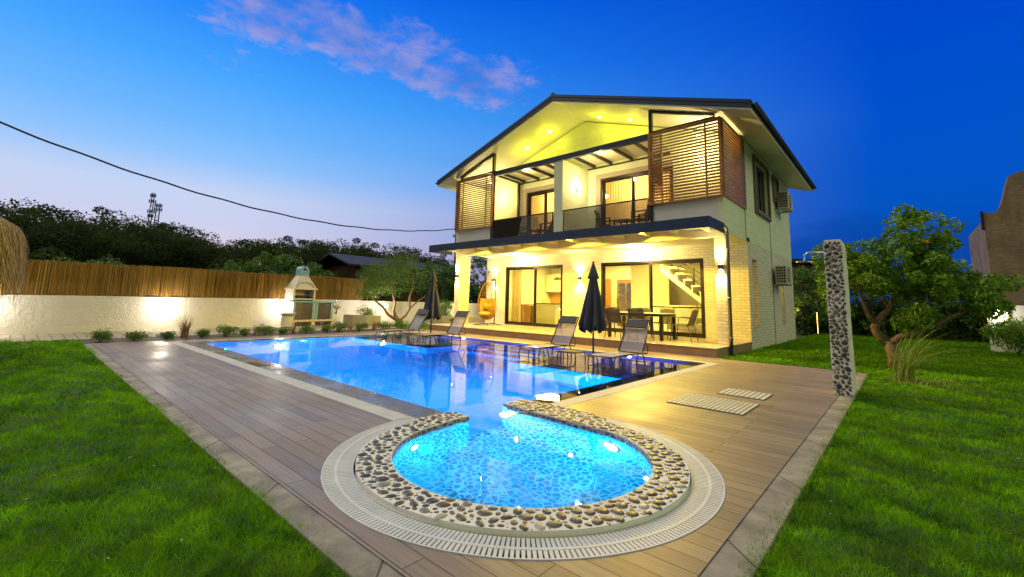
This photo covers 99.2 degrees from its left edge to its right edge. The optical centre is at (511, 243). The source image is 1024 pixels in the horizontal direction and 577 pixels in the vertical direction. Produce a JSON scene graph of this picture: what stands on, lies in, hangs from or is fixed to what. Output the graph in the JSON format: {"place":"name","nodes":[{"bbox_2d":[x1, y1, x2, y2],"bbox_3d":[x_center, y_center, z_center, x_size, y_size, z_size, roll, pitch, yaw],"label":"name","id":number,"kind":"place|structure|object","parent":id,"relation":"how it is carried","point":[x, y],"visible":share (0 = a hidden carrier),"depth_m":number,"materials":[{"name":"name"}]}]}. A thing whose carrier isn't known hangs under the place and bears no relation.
{"place":"outdoors","nodes":[
{"label":"outdoors","id":0,"kind":"place"},
{"bbox_2d":[0,338,360,576],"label":"grass","id":1,"kind":"structure","parent":0,"point":[19,570],"depth_m":2.44,"materials":[{"name":"plant"}]},
{"bbox_2d":[175,315,193,337],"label":"ornamental grass","id":2,"kind":"object","parent":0,"point":[185,329],"depth_m":10.99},
{"bbox_2d":[0,324,396,341],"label":"garden path","id":3,"kind":"structure","parent":0,"point":[60,336],"depth_m":11.64,"materials":[{"name":"stone"}]},
{"bbox_2d":[279,313,295,326],"bbox_3d":[-8.312,2.802,16.113,0.600,0.500,0.600,-5,-10,41],"label":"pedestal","id":4,"kind":"object","parent":3,"relation":"on","point":[285,317],"visible":1,"depth_m":15.95,"materials":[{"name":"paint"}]},
{"bbox_2d":[284,266,334,325],"bbox_3d":[-8.076,2.104,17.562,0.590,2.320,2.010,-3,-9,30],"label":"barbecue","id":5,"kind":"object","parent":3,"relation":"on","point":[301,302],"visible":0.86,"depth_m":17.19,"materials":[{"name":"concrete"}]},
{"bbox_2d":[294,303,311,319],"bbox_3d":[-8.123,2.623,16.975,0.039,0.625,0.720,-3,-9,30],"label":"cabinet door","id":6,"kind":"structure","parent":5,"relation":"in","point":[302,310],"depth_m":16.98,"materials":[{"name":"wood"}]},
{"bbox_2d":[317,303,330,318],"bbox_3d":[-7.662,2.740,17.762,0.039,0.625,0.600,-3,-9,30],"label":"cabinet door","id":7,"kind":"structure","parent":5,"relation":"in","point":[323,308],"depth_m":17.77,"materials":[{"name":"wood"}]},
{"bbox_2d":[343,314,380,324],"bbox_3d":[-6.390,3.250,18.517,1.640,0.450,0.362,1,-8,4],"label":"planter","id":8,"kind":"object","parent":3,"relation":"on","point":[349,319],"visible":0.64,"depth_m":18.39,"materials":[{"name":"concrete"}]},
{"bbox_2d":[0,294,813,346],"bbox_3d":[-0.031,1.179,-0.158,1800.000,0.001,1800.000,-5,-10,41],"label":"ground","id":9,"kind":"structure","parent":0,"point":[799,336],"depth_m":19.68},
{"bbox_2d":[0,211,66,258],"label":"tree","id":10,"kind":"object","parent":9,"relation":"on","point":[28,236],"visible":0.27,"depth_m":24.41,"materials":[{"name":"green plant"}]},
{"bbox_2d":[5,206,80,259],"bbox_3d":[-28.521,0.990,25.774,4.361,6.586,4.560,-3,-9,32],"label":"tree","id":11,"kind":"object","parent":9,"relation":"on","point":[33,212],"visible":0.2,"depth_m":25.37,"materials":[{"name":"green plant"}]},
{"bbox_2d":[0,197,105,257],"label":"tree","id":12,"kind":"object","parent":9,"relation":"on","point":[50,210],"visible":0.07,"depth_m":30.91,"materials":[{"name":"green plant"}]},
{"bbox_2d":[20,219,136,264],"bbox_3d":[-26.581,1.341,25.983,5.120,6.030,5.327,1,-8,2],"label":"tree","id":13,"kind":"object","parent":9,"relation":"on","point":[80,227],"visible":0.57,"depth_m":25.59,"materials":[{"name":"green plant"}]},
{"bbox_2d":[22,210,140,252],"bbox_3d":[-30.845,1.291,31.654,7.494,7.490,7.160,9,-11,-44],"label":"tree","id":14,"kind":"object","parent":9,"relation":"on","point":[90,219],"visible":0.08,"depth_m":32.03,"materials":[{"name":"green plant"}]},
{"bbox_2d":[49,218,179,266],"bbox_3d":[-25.098,1.486,27.757,6.298,6.295,6.018,4,-8,-21],"label":"tree","id":15,"kind":"object","parent":9,"relation":"on","point":[131,250],"visible":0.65,"depth_m":27.50,"materials":[{"name":"green plant"}]},
{"bbox_2d":[86,206,151,263],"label":"tree","id":16,"kind":"object","parent":9,"relation":"on","point":[106,212],"visible":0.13,"depth_m":33.68,"materials":[{"name":"green plant"}]},
{"bbox_2d":[113,219,206,267],"bbox_3d":[-28.005,1.756,34.655,6.648,7.525,6.390,-2,-8,24],"label":"tree","id":17,"kind":"object","parent":9,"relation":"on","point":[180,231],"visible":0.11,"depth_m":34.90,"materials":[{"name":"green plant"}]},
{"bbox_2d":[125,222,200,268],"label":"tree","id":18,"kind":"object","parent":9,"relation":"on","point":[162,226],"visible":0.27,"depth_m":29.64,"materials":[{"name":"green plant"}]},
{"bbox_2d":[0,294,360,334],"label":"garden wall","id":19,"kind":"structure","parent":9,"relation":"on","point":[40,314],"depth_m":12.90,"materials":[{"name":"paint"}]},
{"bbox_2d":[0,259,363,299],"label":"reed fence","id":20,"kind":"object","parent":19,"relation":"on","point":[44,277],"visible":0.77,"depth_m":13.54,"materials":[{"name":"wicker"}]},
{"bbox_2d":[145,236,232,268],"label":"tree","id":21,"kind":"object","parent":9,"relation":"on","point":[182,259],"visible":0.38,"depth_m":30.18,"materials":[{"name":"green plant"}]},
{"bbox_2d":[151,221,230,256],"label":"tree","id":22,"kind":"object","parent":9,"relation":"on","point":[201,233],"visible":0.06,"depth_m":37.84,"materials":[{"name":"green plant"}]},
{"bbox_2d":[171,238,266,271],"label":"tree","id":23,"kind":"object","parent":9,"relation":"on","point":[234,256],"visible":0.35,"depth_m":30.87,"materials":[{"name":"green plant"}]},
{"bbox_2d":[215,238,262,252],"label":"tree","id":24,"kind":"object","parent":9,"relation":"on","point":[236,243],"visible":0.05,"depth_m":39.12,"materials":[{"name":"green plant"}]},
{"bbox_2d":[220,259,264,272],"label":"citrus tree","id":25,"kind":"object","parent":9,"relation":"on","point":[228,266],"visible":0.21,"depth_m":24.03,"materials":[{"name":"green plant"}]},
{"bbox_2d":[12,246,483,308],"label":"undergrowth","id":26,"kind":"object","parent":9,"relation":"on","point":[44,254],"visible":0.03,"depth_m":25.79,"materials":[{"name":"green plant"}]},
{"bbox_2d":[230,240,299,274],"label":"tree","id":27,"kind":"object","parent":9,"relation":"on","point":[271,248],"visible":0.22,"depth_m":34.10,"materials":[{"name":"green plant"}]},
{"bbox_2d":[227,238,307,256],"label":"tree","id":28,"kind":"object","parent":9,"relation":"on","point":[258,240],"visible":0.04,"depth_m":40.02,"materials":[{"name":"green plant"}]},
{"bbox_2d":[241,250,304,275],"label":"citrus tree","id":29,"kind":"object","parent":9,"relation":"on","point":[283,260],"visible":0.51,"depth_m":25.07,"materials":[{"name":"green plant"}]},
{"bbox_2d":[276,235,308,254],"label":"tree","id":30,"kind":"object","parent":9,"relation":"on","point":[286,240],"visible":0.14,"depth_m":41.88,"materials":[{"name":"green plant"}]},
{"bbox_2d":[271,246,329,272],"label":"tree","id":31,"kind":"object","parent":9,"relation":"on","point":[303,257],"visible":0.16,"depth_m":36.40,"materials":[{"name":"green plant"}]},
{"bbox_2d":[287,239,325,270],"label":"tree","id":32,"kind":"object","parent":9,"relation":"on","point":[312,249],"visible":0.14,"depth_m":37.77,"materials":[{"name":"green plant"}]},
{"bbox_2d":[290,262,334,277],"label":"citrus tree","id":33,"kind":"object","parent":9,"relation":"on","point":[313,271],"visible":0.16,"depth_m":25.56,"materials":[{"name":"green plant"}]},
{"bbox_2d":[292,239,341,255],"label":"tree","id":34,"kind":"object","parent":9,"relation":"on","point":[326,247],"visible":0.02,"depth_m":43.89,"materials":[{"name":"green plant"}]},
{"bbox_2d":[308,238,368,253],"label":"tree","id":35,"kind":"object","parent":9,"relation":"on","point":[345,246],"visible":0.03,"depth_m":44.83,"materials":[{"name":"green plant"}]},
{"bbox_2d":[347,242,387,258],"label":"tree","id":36,"kind":"object","parent":9,"relation":"on","point":[373,245],"visible":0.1,"depth_m":41.33,"materials":[{"name":"green plant"}]},
{"bbox_2d":[313,253,452,301],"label":"neighbour house","id":37,"kind":"structure","parent":9,"relation":"on","point":[354,263],"depth_m":36.45,"materials":[{"name":"brick"}]},
{"bbox_2d":[368,259,424,300],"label":"citrus tree","id":38,"kind":"object","parent":9,"relation":"on","point":[399,291],"visible":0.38,"depth_m":24.43,"materials":[{"name":"green plant"}]},
{"bbox_2d":[373,243,422,260],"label":"tree","id":39,"kind":"object","parent":9,"relation":"on","point":[403,249],"visible":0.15,"depth_m":50.98,"materials":[{"name":"green plant"}]},
{"bbox_2d":[360,301,479,323],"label":"garden wall","id":40,"kind":"structure","parent":9,"relation":"on","point":[401,308],"depth_m":20.75,"materials":[{"name":"paint"}]},
{"bbox_2d":[412,260,455,300],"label":"citrus tree","id":41,"kind":"object","parent":9,"relation":"on","point":[447,290],"visible":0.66,"depth_m":25.66,"materials":[{"name":"green plant"}]},
{"bbox_2d":[92,344,856,576],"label":"deck edge","id":42,"kind":"object","parent":9,"relation":"on","point":[393,568],"visible":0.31,"depth_m":2.43,"materials":[{"name":"wood"}]},
{"bbox_2d":[91,329,838,576],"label":"deck","id":43,"kind":"structure","parent":42,"relation":"on","point":[291,438],"depth_m":3.97,"materials":[{"name":"brown wood"}]},
{"bbox_2d":[208,333,688,475],"bbox_3d":[-1.750,2.948,9.340,8.760,1.250,6.270,-5,-10,41],"label":"pool basin","id":44,"kind":"object","parent":43,"relation":"in","point":[443,335],"visible":0.03,"depth_m":11.09,"materials":[{"name":"tile"}]},
{"bbox_2d":[375,309,428,339],"bbox_3d":[-3.186,2.403,12.751,0.526,0.992,1.548,-5,-10,39],"label":"sun lounger","id":45,"kind":"object","parent":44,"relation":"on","point":[417,322],"visible":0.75,"depth_m":13.11,"materials":[{"name":"fabric"}]},
{"bbox_2d":[423,269,441,336],"bbox_3d":[-2.499,1.914,13.670,0.628,2.240,0.625,4,-8,-21],"label":"closed parasol","id":46,"kind":"object","parent":44,"relation":"on","point":[432,303],"visible":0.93,"depth_m":13.56,"materials":[{"name":"fabric"}]},
{"bbox_2d":[412,311,469,344],"bbox_3d":[-1.861,2.284,11.609,0.526,0.992,1.548,-5,-10,40],"label":"sun lounger","id":47,"kind":"object","parent":44,"relation":"on","point":[456,326],"visible":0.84,"depth_m":11.96,"materials":[{"name":"fabric"}]},
{"bbox_2d":[182,332,699,418],"bbox_3d":[-1.852,2.313,9.329,9.430,0.001,6.650,-5,-10,41],"label":"coping","id":48,"kind":"object","parent":44,"relation":"on","point":[398,405],"visible":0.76,"depth_m":5.71,"materials":[{"name":"stone"}]},
{"bbox_2d":[206,334,702,507],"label":"pool water","id":49,"kind":"structure","parent":44,"relation":"in","point":[492,451],"depth_m":4.94,"materials":[{"name":"liquid"}]},
{"bbox_2d":[320,461,691,557],"bbox_3d":[-1.504,2.235,8.227,11.775,0.001,8.195,-5,-10,41],"label":"drain channel","id":50,"kind":"object","parent":44,"relation":"in","point":[492,553],"visible":0.02,"depth_m":2.02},
{"bbox_2d":[170,332,725,560],"bbox_3d":[-1.506,2.185,8.239,11.780,0.026,8.192,-5,-10,41],"label":"drain grating","id":51,"kind":"object","parent":50,"relation":"on","point":[699,505],"visible":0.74,"depth_m":2.31,"materials":[{"name":"plastic"}]},
{"bbox_2d":[518,316,578,360],"bbox_3d":[0.810,2.038,9.249,0.526,0.992,1.548,-5,-10,40],"label":"sun lounger","id":52,"kind":"object","parent":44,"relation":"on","point":[564,331],"visible":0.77,"depth_m":9.62,"materials":[{"name":"fabric"}]},
{"bbox_2d":[578,261,606,352],"bbox_3d":[1.841,1.504,9.768,0.628,2.240,0.625,-5,-10,41],"label":"closed parasol","id":53,"kind":"object","parent":44,"relation":"on","point":[592,319],"visible":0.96,"depth_m":9.66,"materials":[{"name":"fabric"}]},
{"bbox_2d":[586,319,650,371],"bbox_3d":[2.022,1.915,8.100,0.526,0.992,1.548,-5,-10,41],"label":"sun lounger","id":54,"kind":"object","parent":44,"relation":"on","point":[634,337],"visible":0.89,"depth_m":8.46,"materials":[{"name":"fabric"}]},
{"bbox_2d":[389,403,652,575],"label":"spa basin","id":55,"kind":"object","parent":43,"relation":"in","point":[530,413],"visible":0.16,"depth_m":3.83,"materials":[{"name":"tile"}]},
{"bbox_2d":[355,399,689,546],"bbox_3d":[0.110,1.570,3.292,2.360,0.110,2.502,-5,-10,41],"label":"spa rim","id":56,"kind":"object","parent":43,"relation":"on","point":[664,487],"visible":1,"depth_m":2.42,"materials":[{"name":"stone"}]},
{"bbox_2d":[667,393,758,414],"bbox_3d":[2.319,1.838,5.030,0.810,0.010,0.700,-5,-10,41],"label":"floor grate","id":57,"kind":"object","parent":43,"relation":"on","point":[719,404],"visible":1,"depth_m":4.98,"materials":[{"name":"beige wood"}]},
{"bbox_2d":[717,388,771,399],"bbox_3d":[3.008,1.936,5.627,0.540,0.010,0.480,-5,-10,41],"label":"floor grate","id":58,"kind":"object","parent":43,"relation":"on","point":[747,394],"visible":1,"depth_m":5.59,"materials":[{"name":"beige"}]},
{"bbox_2d":[86,344,867,576],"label":"kerb","id":59,"kind":"structure","parent":9,"relation":"on","point":[785,482],"depth_m":2.42,"materials":[{"name":"concrete"}]},
{"bbox_2d":[796,239,856,396],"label":"shower wall","id":60,"kind":"structure","parent":59,"relation":"on","point":[840,328],"depth_m":5.89,"materials":[{"name":"pebble stone"},{"name":"white plaster"},{"name":"chrome"}]},
{"bbox_2d":[469,256,486,297],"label":"citrus tree","id":61,"kind":"object","parent":9,"relation":"on","point":[482,263],"visible":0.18,"depth_m":25.26,"materials":[{"name":"green plant"}]},
{"bbox_2d":[427,92,816,357],"bbox_3d":[4.171,-0.495,17.177,11.930,8.080,10.290,-5,-10,41],"label":"villa","id":62,"kind":"object","parent":9,"relation":"on","point":[734,167],"visible":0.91,"depth_m":14.33,"materials":[{"name":"paint"}]},
{"bbox_2d":[0,121,453,231],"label":"power cable","id":63,"kind":"object","parent":62,"relation":"attached to","point":[24,132],"visible":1,"depth_m":10.46,"materials":[{"name":"rubber"}]},
{"bbox_2d":[474,271,501,325],"bbox_3d":[-0.859,2.116,17.168,1.113,2.121,1.072,-5,-10,41],"label":"hanging egg chair","id":64,"kind":"object","parent":62,"relation":"on","point":[487,309],"visible":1,"depth_m":17.05,"materials":[{"name":"wicker"}]},
{"bbox_2d":[460,153,519,238],"bbox_3d":[-0.899,-1.567,17.496,1.885,3.468,1.555,-5,-10,41],"label":"gable window frame","id":65,"kind":"structure","parent":62,"relation":"in","point":[493,155],"depth_m":16.92,"materials":[{"name":"black metal"}]},
{"bbox_2d":[511,270,521,321],"bbox_3d":[0.190,2.109,18.196,0.620,2.416,0.089,-5,-10,41],"label":"curtain","id":66,"kind":"object","parent":62,"relation":"hanging from","point":[516,294],"visible":0.81,"depth_m":18.18,"materials":[{"name":"fabric"}]},
{"bbox_2d":[505,265,562,327],"bbox_3d":[0.848,2.056,17.289,2.910,2.352,0.120,-5,-10,41],"label":"sliding door","id":67,"kind":"structure","parent":62,"relation":"in","point":[535,268],"depth_m":17.27,"materials":[{"name":"black glass"}]},
{"bbox_2d":[527,189,553,232],"bbox_3d":[1.408,-1.003,16.524,2.080,2.150,0.120,-5,-10,41],"label":"sliding door","id":68,"kind":"structure","parent":62,"relation":"in","point":[545,192],"depth_m":16.99,"materials":[{"name":"black glass"}]},
{"bbox_2d":[532,192,553,233],"bbox_3d":[1.547,-1.026,16.700,2.100,2.230,0.060,-5,-10,41],"label":"curtain","id":69,"kind":"object","parent":62,"relation":"hanging from","point":[537,207],"visible":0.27,"depth_m":17.11,"materials":[{"name":"fabric"}]},
{"bbox_2d":[594,210,613,227],"bbox_3d":[2.980,-0.628,14.050,0.555,0.890,0.530,-3,-9,30],"label":"balcony chair","id":70,"kind":"object","parent":62,"relation":"on","point":[598,220],"visible":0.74,"depth_m":14.00,"materials":[{"name":"plastic"}]},
{"bbox_2d":[606,279,610,324],"bbox_3d":[4.303,2.597,19.494,0.230,2.046,0.070,-5,-10,41],"label":"inner door","id":71,"kind":"structure","parent":62,"relation":"in","point":[608,281],"depth_m":19.50,"materials":[{"name":"brown wood"}]},
{"bbox_2d":[604,307,628,338],"bbox_3d":[2.876,2.157,11.935,0.489,0.842,0.622,-5,-10,41],"label":"terrace chair","id":72,"kind":"object","parent":62,"relation":"on","point":[612,314],"visible":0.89,"depth_m":11.80,"materials":[{"name":"fabric"}]},
{"bbox_2d":[617,279,630,325],"bbox_3d":[4.945,2.547,18.885,0.860,2.016,0.130,-5,-10,41],"label":"entry door","id":73,"kind":"structure","parent":62,"relation":"in","point":[623,285],"depth_m":18.97,"materials":[{"name":"brown wood"}]},
{"bbox_2d":[601,167,673,224],"bbox_3d":[4.047,-1.247,14.193,2.520,2.150,0.120,-5,-10,41],"label":"sliding door","id":74,"kind":"structure","parent":62,"relation":"in","point":[630,176],"depth_m":14.60,"materials":[{"name":"black glass"}]},
{"bbox_2d":[606,171,669,225],"bbox_3d":[4.183,-1.270,14.372,2.550,2.230,0.060,-5,-10,41],"label":"curtain","id":75,"kind":"object","parent":62,"relation":"hanging from","point":[619,191],"visible":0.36,"depth_m":14.70,"materials":[{"name":"fabric"}]},
{"bbox_2d":[627,308,653,338],"bbox_3d":[3.373,2.104,11.443,0.489,0.842,0.622,-5,-10,41],"label":"terrace chair","id":76,"kind":"object","parent":62,"relation":"on","point":[637,313],"visible":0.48,"depth_m":11.31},
{"bbox_2d":[608,312,675,340],"bbox_3d":[3.638,2.284,12.239,1.600,0.705,0.950,-5,-10,41],"label":"dining table","id":77,"kind":"object","parent":62,"relation":"on","point":[660,315],"visible":0.74,"depth_m":11.99,"materials":[{"name":"brown wood"}]},
{"bbox_2d":[631,202,654,223],"bbox_3d":[3.854,-0.777,12.763,0.555,0.890,0.530,-5,-10,41],"label":"balcony chair","id":78,"kind":"object","parent":62,"relation":"on","point":[642,219],"visible":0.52,"depth_m":12.67,"materials":[{"name":"plastic"}]},
{"bbox_2d":[601,258,705,337],"bbox_3d":[4.450,1.723,14.107,3.485,2.352,0.120,-5,-10,41],"label":"sliding door","id":79,"kind":"structure","parent":62,"relation":"in","point":[700,260],"depth_m":13.91,"materials":[{"name":"black glass"}]},
{"bbox_2d":[652,308,674,338],"bbox_3d":[4.386,2.285,12.602,0.489,0.842,0.622,-5,-10,41],"label":"terrace chair","id":80,"kind":"object","parent":62,"relation":"on","point":[666,320],"visible":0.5,"depth_m":12.76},
{"bbox_2d":[668,308,693,332],"bbox_3d":[5.851,2.633,15.025,0.900,0.915,0.795,-2,-8,24],"label":"armchair","id":81,"kind":"object","parent":62,"relation":"on","point":[684,312],"visible":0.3,"depth_m":15.17,"materials":[{"name":"fabric"}]},
{"bbox_2d":[648,110,714,221],"bbox_3d":[4.554,-2.177,11.716,1.768,3.421,0.105,-5,-10,41],"label":"gable window frame","id":82,"kind":"structure","parent":62,"relation":"in","point":[650,113],"depth_m":12.07,"materials":[{"name":"black metal"}]},
{"bbox_2d":[670,309,698,342],"bbox_3d":[4.533,2.135,11.452,0.622,0.842,0.489,-5,-10,41],"label":"terrace chair","id":83,"kind":"object","parent":62,"relation":"on","point":[692,317],"visible":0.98,"depth_m":11.40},
{"bbox_2d":[752,154,771,221],"bbox_3d":[7.990,-1.748,14.094,0.290,1.820,1.970,-5,-10,41],"label":"window","id":84,"kind":"structure","parent":62,"relation":"in","point":[758,175],"depth_m":14.34,"materials":[{"name":"brown glass"}]},
{"bbox_2d":[771,174,778,204],"bbox_3d":[9.411,-1.922,15.721,0.290,0.970,0.880,-5,-10,41],"label":"window","id":85,"kind":"structure","parent":62,"relation":"in","point":[773,177],"depth_m":15.38,"materials":[{"name":"brown glass"}]},
{"bbox_2d":[773,265,791,293],"bbox_3d":[9.008,1.202,14.520,0.438,0.900,0.844,-5,-10,41],"label":"air conditioner","id":86,"kind":"object","parent":62,"relation":"attached to","point":[783,275],"visible":1,"depth_m":14.23,"materials":[{"name":"white plastic"}]},
{"bbox_2d":[775,191,792,220],"bbox_3d":[9.774,-1.351,15.655,0.438,0.900,0.844,-5,-10,41],"label":"air conditioner","id":87,"kind":"object","parent":62,"relation":"attached to","point":[785,204],"visible":1,"depth_m":15.38,"materials":[{"name":"white plastic"}]},
{"bbox_2d":[792,259,823,303],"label":"neighbour house","id":88,"kind":"structure","parent":9,"relation":"on","point":[795,264],"depth_m":30.14,"materials":[{"name":"brick"}]},
{"bbox_2d":[792,265,828,335],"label":"boundary tree","id":89,"kind":"object","parent":9,"relation":"on","point":[800,305],"visible":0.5,"depth_m":20.58,"materials":[{"name":"green plant"}]},
{"bbox_2d":[969,171,1023,305],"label":"reed clad building","id":90,"kind":"structure","parent":9,"relation":"on","point":[996,240],"depth_m":16.15,"materials":[{"name":"wicker"}]},
{"bbox_2d":[0,326,1023,576],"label":"lawn","id":91,"kind":"structure","parent":0,"point":[808,532],"depth_m":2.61,"materials":[{"name":"plant"}]},
{"bbox_2d":[0,217,30,308],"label":"thatched parasol","id":92,"kind":"object","parent":91,"relation":"on","point":[13,241],"visible":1,"depth_m":7.79,"materials":[{"name":"brown plant"}]},
{"bbox_2d":[74,328,407,343],"bbox_3d":[-6.740,2.735,13.312,1.377,0.001,9.572,-4,-10,38],"label":"planting bed","id":93,"kind":"object","parent":91,"relation":"on","point":[87,341],"visible":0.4,"depth_m":11.69,"materials":[{"name":"soil"}]},
{"bbox_2d":[86,327,114,341],"bbox_3d":[-9.179,2.053,9.780,0.460,0.369,0.605,7,-9,-33],"label":"clipped shrub","id":94,"kind":"object","parent":93,"relation":"on","point":[104,336],"visible":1,"depth_m":9.70,"materials":[{"name":"green plant"}]},
{"bbox_2d":[121,331,151,340],"bbox_3d":[-8.793,2.160,10.249,0.442,0.264,0.516,0,-8,8],"label":"clipped shrub","id":95,"kind":"object","parent":93,"relation":"on","point":[133,335],"visible":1,"depth_m":10.14,"materials":[{"name":"green plant"}]},
{"bbox_2d":[215,324,240,336],"bbox_3d":[-7.666,2.340,11.793,0.631,0.373,0.617,-5,-10,41],"label":"clipped shrub","id":96,"kind":"object","parent":93,"relation":"on","point":[228,330],"visible":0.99,"depth_m":11.72,"materials":[{"name":"green plant"}]},
{"bbox_2d":[252,324,277,335],"bbox_3d":[-7.062,2.466,12.549,0.672,0.357,0.560,1,-8,1],"label":"clipped shrub","id":97,"kind":"object","parent":93,"relation":"on","point":[264,329],"visible":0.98,"depth_m":12.44,"materials":[{"name":"green plant"}]},
{"bbox_2d":[345,248,428,321],"bbox_3d":[-5.346,1.882,19.438,2.383,3.488,3.836,-5,-10,41],"label":"olive tree","id":98,"kind":"object","parent":91,"relation":"on","point":[394,262],"visible":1,"depth_m":19.28,"materials":[{"name":"green plant"}]},
{"bbox_2d":[440,299,453,315],"bbox_3d":[-3.190,3.149,20.303,1.022,1.236,1.030,-5,-10,41],"label":"garden bush","id":99,"kind":"object","parent":91,"relation":"on","point":[445,305],"visible":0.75,"depth_m":20.18,"materials":[{"name":"green plant"}]},
{"bbox_2d":[430,316,484,323],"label":"wall","id":100,"kind":"structure","parent":91,"relation":"on","point":[447,319],"depth_m":19.67,"materials":[{"name":"paint"}]},
{"bbox_2d":[733,375,867,576],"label":"grass","id":101,"kind":"structure","parent":91,"relation":"on","point":[806,483],"depth_m":2.51,"materials":[{"name":"plant"}]},
{"bbox_2d":[803,275,880,334],"bbox_3d":[15.750,2.890,20.901,3.233,3.273,3.057,6,-9,-32],"label":"boundary tree","id":102,"kind":"object","parent":91,"relation":"on","point":[852,312],"visible":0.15,"depth_m":20.02,"materials":[{"name":"green plant"}]},
{"bbox_2d":[824,272,912,336],"bbox_3d":[16.226,2.687,19.627,3.153,3.375,3.334,4,-8,-17],"label":"boundary tree","id":103,"kind":"object","parent":91,"relation":"on","point":[871,305],"visible":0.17,"depth_m":19.31,"materials":[{"name":"green plant"}]},
{"bbox_2d":[794,297,989,342],"bbox_3d":[17.021,3.400,19.607,10.656,2.061,1.809,-5,-10,41],"label":"boundary hedge","id":104,"kind":"object","parent":91,"relation":"on","point":[966,326],"visible":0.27,"depth_m":18.50,"materials":[{"name":"green plant"}]},
{"bbox_2d":[810,203,1023,369],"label":"orange tree","id":105,"kind":"object","parent":91,"relation":"on","point":[925,268],"visible":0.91,"depth_m":8.37,"materials":[{"name":"green plant"}]},
{"bbox_2d":[857,321,1020,393],"bbox_3d":[6.478,1.694,6.734,2.461,1.025,2.139,3,-8,-8],"label":"tall grass clump","id":106,"kind":"object","parent":91,"relation":"on","point":[903,374],"visible":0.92,"depth_m":6.99,"materials":[{"name":"green plant"}]},
{"bbox_2d":[978,316,1023,354],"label":"garden bush","id":107,"kind":"object","parent":91,"relation":"on","point":[1007,330],"visible":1,"depth_m":12.24,"materials":[{"name":"green plant"}]},
{"bbox_2d":[987,305,1023,352],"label":"white fence","id":108,"kind":"object","parent":91,"relation":"on","point":[1018,313],"visible":0.24,"depth_m":13.29,"materials":[{"name":"paint"}]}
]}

